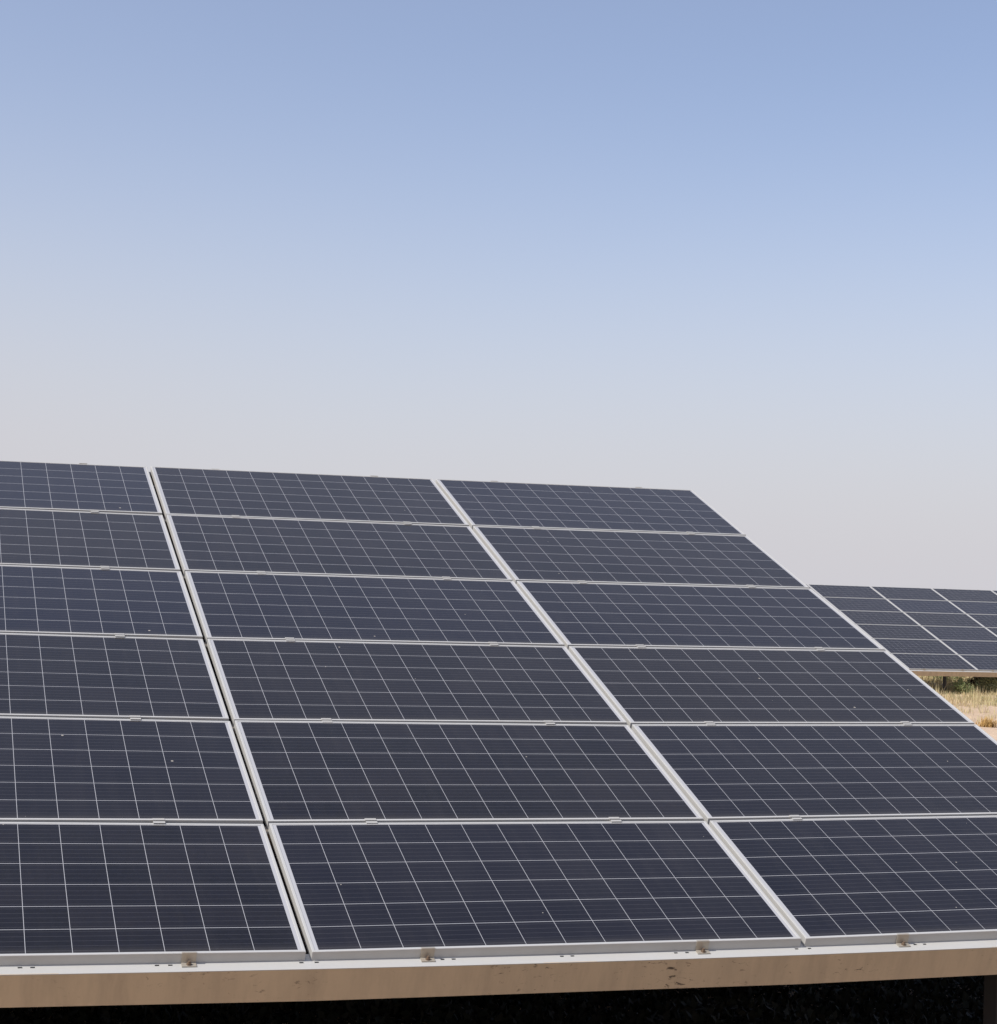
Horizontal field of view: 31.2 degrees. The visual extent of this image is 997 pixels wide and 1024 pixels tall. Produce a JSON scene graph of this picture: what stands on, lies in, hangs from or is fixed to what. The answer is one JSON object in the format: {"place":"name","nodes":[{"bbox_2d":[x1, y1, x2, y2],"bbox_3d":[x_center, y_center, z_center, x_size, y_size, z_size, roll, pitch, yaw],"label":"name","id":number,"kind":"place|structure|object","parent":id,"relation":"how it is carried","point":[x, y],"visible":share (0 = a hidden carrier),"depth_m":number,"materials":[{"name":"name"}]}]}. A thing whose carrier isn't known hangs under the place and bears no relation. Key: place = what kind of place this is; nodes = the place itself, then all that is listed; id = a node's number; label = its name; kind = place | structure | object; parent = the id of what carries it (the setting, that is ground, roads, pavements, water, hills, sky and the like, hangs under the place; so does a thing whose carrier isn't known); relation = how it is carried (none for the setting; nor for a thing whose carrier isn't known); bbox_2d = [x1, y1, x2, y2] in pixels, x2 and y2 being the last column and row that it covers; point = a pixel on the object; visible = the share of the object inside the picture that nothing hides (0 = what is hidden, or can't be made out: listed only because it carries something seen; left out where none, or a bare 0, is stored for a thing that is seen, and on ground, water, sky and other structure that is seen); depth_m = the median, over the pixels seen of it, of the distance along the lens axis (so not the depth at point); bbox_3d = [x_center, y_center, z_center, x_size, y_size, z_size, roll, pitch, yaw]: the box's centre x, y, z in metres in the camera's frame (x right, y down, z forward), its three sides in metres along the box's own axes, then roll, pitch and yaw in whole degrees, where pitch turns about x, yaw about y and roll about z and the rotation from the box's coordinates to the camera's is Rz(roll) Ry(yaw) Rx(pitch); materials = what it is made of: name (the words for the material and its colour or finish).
{"place":"outdoors","nodes":[
{"label":"outdoors","id":0,"kind":"place"},
{"bbox_2d":[0,0,996,589],"label":"sky","id":1,"kind":"structure","parent":0,"point":[741,255],"materials":[{"name":"blue"}]},
{"bbox_2d":[11,683,996,1023],"bbox_3d":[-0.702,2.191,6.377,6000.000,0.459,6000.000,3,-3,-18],"label":"ground","id":2,"kind":"structure","parent":0,"point":[991,731],"depth_m":37.83,"materials":[{"name":"soil"}]},
{"bbox_2d":[0,463,996,1023],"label":"mounting rack","id":3,"kind":"object","parent":2,"relation":"on","point":[188,979],"visible":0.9,"depth_m":6.62,"materials":[{"name":"metal"}]},
{"bbox_2d":[0,460,161,514],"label":"solar panel","id":4,"kind":"object","parent":3,"relation":"attached to","point":[74,487],"visible":1,"depth_m":11.29,"materials":[{"name":"blue"}]},
{"bbox_2d":[0,508,179,570],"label":"solar panel","id":5,"kind":"object","parent":3,"relation":"attached to","point":[52,538],"visible":0.89,"depth_m":10.37,"materials":[{"name":"blue"}]},
{"bbox_2d":[0,565,202,638],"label":"solar panel","id":6,"kind":"object","parent":3,"relation":"attached to","point":[88,601],"visible":0.95,"depth_m":9.44,"materials":[{"name":"blue"}]},
{"bbox_2d":[0,633,228,720],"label":"solar panel","id":7,"kind":"object","parent":3,"relation":"attached to","point":[74,676],"visible":0.93,"depth_m":8.51,"materials":[{"name":"blue"}]},
{"bbox_2d":[0,716,262,823],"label":"solar panel","id":8,"kind":"object","parent":3,"relation":"attached to","point":[90,770],"visible":0.93,"depth_m":7.58,"materials":[{"name":"blue"}]},
{"bbox_2d":[0,822,305,965],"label":"solar panel","id":9,"kind":"object","parent":3,"relation":"attached to","point":[78,893],"visible":1,"depth_m":6.62,"materials":[{"name":"blue"}]},
{"bbox_2d":[150,466,468,525],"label":"solar panel","id":10,"kind":"object","parent":3,"relation":"attached to","point":[267,494],"visible":0.95,"depth_m":11.74,"materials":[{"name":"blue"}]},
{"bbox_2d":[166,514,511,580],"bbox_3d":[-0.985,0.229,10.858,1.956,0.042,0.992,2,18,-17],"label":"solar panel","id":11,"kind":"object","parent":3,"relation":"attached to","point":[267,545],"visible":0.92,"depth_m":10.81,"materials":[{"name":"blue"}]},
{"bbox_2d":[185,571,563,645],"bbox_3d":[-0.708,0.549,9.939,1.956,0.042,0.992,2,18,-18],"label":"solar panel","id":12,"kind":"object","parent":3,"relation":"attached to","point":[256,606],"visible":0.93,"depth_m":9.89,"materials":[{"name":"blue"}]},
{"bbox_2d":[207,639,626,725],"bbox_3d":[-0.432,0.866,9.018,1.956,0.040,0.992,3,17,-17],"label":"solar panel","id":13,"kind":"object","parent":3,"relation":"attached to","point":[280,680],"visible":0.94,"depth_m":8.97,"materials":[{"name":"blue"}]},
{"bbox_2d":[234,720,703,828],"bbox_3d":[-0.156,1.182,8.097,1.956,0.040,0.992,3,17,-18],"label":"solar panel","id":14,"kind":"object","parent":3,"relation":"attached to","point":[339,772],"visible":0.93,"depth_m":8.04,"materials":[{"name":"glass"},{"name":"silicon photovoltaic cells"},{"name":"aluminium"}]},
{"bbox_2d":[268,821,800,960],"bbox_3d":[0.122,1.497,7.175,1.956,0.041,0.992,3,17,-18],"label":"solar panel","id":15,"kind":"object","parent":3,"relation":"attached to","point":[356,891],"visible":1,"depth_m":7.09,"materials":[{"name":"glass"},{"name":"silicon photovoltaic cells"},{"name":"aluminium"}]},
{"bbox_2d":[435,479,745,535],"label":"solar panel","id":16,"kind":"object","parent":3,"relation":"attached to","point":[542,505],"visible":0.89,"depth_m":12.33,"materials":[{"name":"glass"},{"name":"silicon photovoltaic cells"},{"name":"aluminium"}]},
{"bbox_2d":[473,526,809,587],"bbox_3d":[0.899,0.303,11.450,1.956,0.040,0.992,2,18,-17],"label":"solar panel","id":17,"kind":"object","parent":3,"relation":"attached to","point":[567,555],"visible":0.9,"depth_m":11.41,"materials":[{"name":"glass"},{"name":"silicon photovoltaic cells"},{"name":"aluminium"}]},
{"bbox_2d":[516,581,884,650],"bbox_3d":[1.175,0.624,10.532,1.956,0.042,0.992,2,18,-17],"label":"solar panel","id":18,"kind":"object","parent":3,"relation":"attached to","point":[623,615],"visible":0.87,"depth_m":10.49,"materials":[{"name":"glass"},{"name":"silicon photovoltaic cells"},{"name":"aluminium"}]},
{"bbox_2d":[568,646,973,727],"bbox_3d":[1.452,0.945,9.611,1.956,0.042,0.992,2,18,-17],"label":"solar panel","id":19,"kind":"object","parent":3,"relation":"attached to","point":[652,685],"visible":0.87,"depth_m":9.56,"materials":[{"name":"glass"},{"name":"silicon photovoltaic cells"},{"name":"aluminium"}]},
{"bbox_2d":[631,724,996,824],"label":"solar panel","id":20,"kind":"object","parent":3,"relation":"attached to","point":[754,771],"visible":0.9,"depth_m":8.63,"materials":[{"name":"glass"},{"name":"silicon photovoltaic cells"},{"name":"aluminium"}]},
{"bbox_2d":[709,815,996,946],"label":"solar panel","id":21,"kind":"object","parent":3,"relation":"attached to","point":[844,881],"visible":0.94,"depth_m":7.63,"materials":[{"name":"glass"},{"name":"silicon photovoltaic cells"},{"name":"aluminium"}]},
{"bbox_2d":[836,597,996,692],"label":"mounting rack","id":22,"kind":"object","parent":2,"relation":"on","point":[962,673],"visible":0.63,"depth_m":45.35,"materials":[{"name":"metal"}]},
{"bbox_2d":[808,584,884,598],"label":"solar panel","id":23,"kind":"object","parent":22,"relation":"on","point":[842,591],"visible":0.98,"depth_m":50.24,"materials":[{"name":"blue"}]},
{"bbox_2d":[823,597,901,611],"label":"solar panel","id":24,"kind":"object","parent":22,"relation":"on","point":[863,604],"visible":0.94,"depth_m":49.32,"materials":[{"name":"blue"}]},
{"bbox_2d":[839,610,919,625],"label":"solar panel","id":25,"kind":"object","parent":22,"relation":"on","point":[878,618],"visible":0.96,"depth_m":48.40,"materials":[{"name":"blue"}]},
{"bbox_2d":[855,624,937,639],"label":"solar panel","id":26,"kind":"object","parent":22,"relation":"on","point":[895,632],"visible":0.94,"depth_m":47.47,"materials":[{"name":"blue"}]},
{"bbox_2d":[870,586,947,600],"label":"solar panel","id":27,"kind":"object","parent":22,"relation":"on","point":[903,593],"visible":1,"depth_m":50.82,"materials":[{"name":"blue"}]},
{"bbox_2d":[873,638,956,654],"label":"solar panel","id":28,"kind":"object","parent":22,"relation":"on","point":[908,646],"visible":0.92,"depth_m":46.55,"materials":[{"name":"blue"}]},
{"bbox_2d":[887,599,964,613],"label":"solar panel","id":29,"kind":"object","parent":22,"relation":"on","point":[923,606],"visible":1,"depth_m":49.89,"materials":[{"name":"blue"}]},
{"bbox_2d":[891,653,976,670],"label":"solar panel","id":30,"kind":"object","parent":22,"relation":"on","point":[942,662],"visible":0.87,"depth_m":45.59,"materials":[{"name":"blue"}]},
{"bbox_2d":[904,612,982,626],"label":"solar panel","id":31,"kind":"object","parent":22,"relation":"on","point":[943,619],"visible":1,"depth_m":48.97,"materials":[{"name":"blue"}]},
{"bbox_2d":[921,626,996,640],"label":"solar panel","id":32,"kind":"object","parent":22,"relation":"on","point":[962,633],"visible":1,"depth_m":48.06,"materials":[{"name":"blue"}]},
{"bbox_2d":[932,588,996,601],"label":"solar panel","id":33,"kind":"object","parent":22,"relation":"on","point":[969,595],"visible":1,"depth_m":51.40,"materials":[{"name":"blue"}]},
{"bbox_2d":[939,640,996,655],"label":"solar panel","id":34,"kind":"object","parent":22,"relation":"on","point":[959,647],"visible":1,"depth_m":47.09,"materials":[{"name":"blue"}]},
{"bbox_2d":[949,601,996,614],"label":"solar panel","id":35,"kind":"object","parent":22,"relation":"on","point":[985,608],"visible":1,"depth_m":50.42,"materials":[{"name":"blue"}]},
{"bbox_2d":[959,655,996,671],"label":"solar panel","id":36,"kind":"object","parent":22,"relation":"on","point":[983,662],"visible":1,"depth_m":46.11,"materials":[{"name":"blue"}]},
{"bbox_2d":[967,614,996,627],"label":"solar panel","id":37,"kind":"object","parent":22,"relation":"on","point":[986,621],"visible":1,"depth_m":49.45,"materials":[{"name":"blue"}]},
{"bbox_2d":[986,628,996,635],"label":"solar panel","id":38,"kind":"object","parent":22,"relation":"on","point":[993,631],"visible":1,"depth_m":48.65,"materials":[{"name":"blue"}]},
{"bbox_2d":[923,676,958,681],"bbox_3d":[13.578,4.880,54.020,1.664,0.690,1.457,2,-3,15],"label":"shrub","id":39,"kind":"object","parent":2,"relation":"on","point":[940,677],"visible":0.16,"depth_m":53.76,"materials":[{"name":"green plant"}]},
{"bbox_2d":[950,677,973,693],"bbox_3d":[11.856,4.423,45.481,0.599,0.535,0.585,3,-3,-18],"label":"shrub","id":40,"kind":"object","parent":2,"relation":"on","point":[959,685],"visible":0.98,"depth_m":45.44,"materials":[{"name":"green plant"}]},
{"bbox_2d":[967,677,983,687],"bbox_3d":[13.347,4.749,49.697,0.707,0.433,0.739,3,-3,-18],"label":"shrub","id":41,"kind":"object","parent":2,"relation":"on","point":[971,681],"visible":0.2,"depth_m":49.61,"materials":[{"name":"green plant"}]},
{"bbox_2d":[971,677,996,692],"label":"shrub","id":42,"kind":"object","parent":2,"relation":"on","point":[988,683],"visible":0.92,"depth_m":46.15,"materials":[{"name":"green plant"}]},
{"bbox_2d":[975,717,996,727],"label":"grass tuft","id":43,"kind":"object","parent":2,"relation":"on","point":[987,722],"visible":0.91,"depth_m":35.42,"materials":[{"name":"plant"}]},
{"bbox_2d":[918,676,996,721],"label":"dry grass","id":44,"kind":"structure","parent":0,"point":[980,700],"depth_m":43.20,"materials":[{"name":"beige plant"}]}
]}

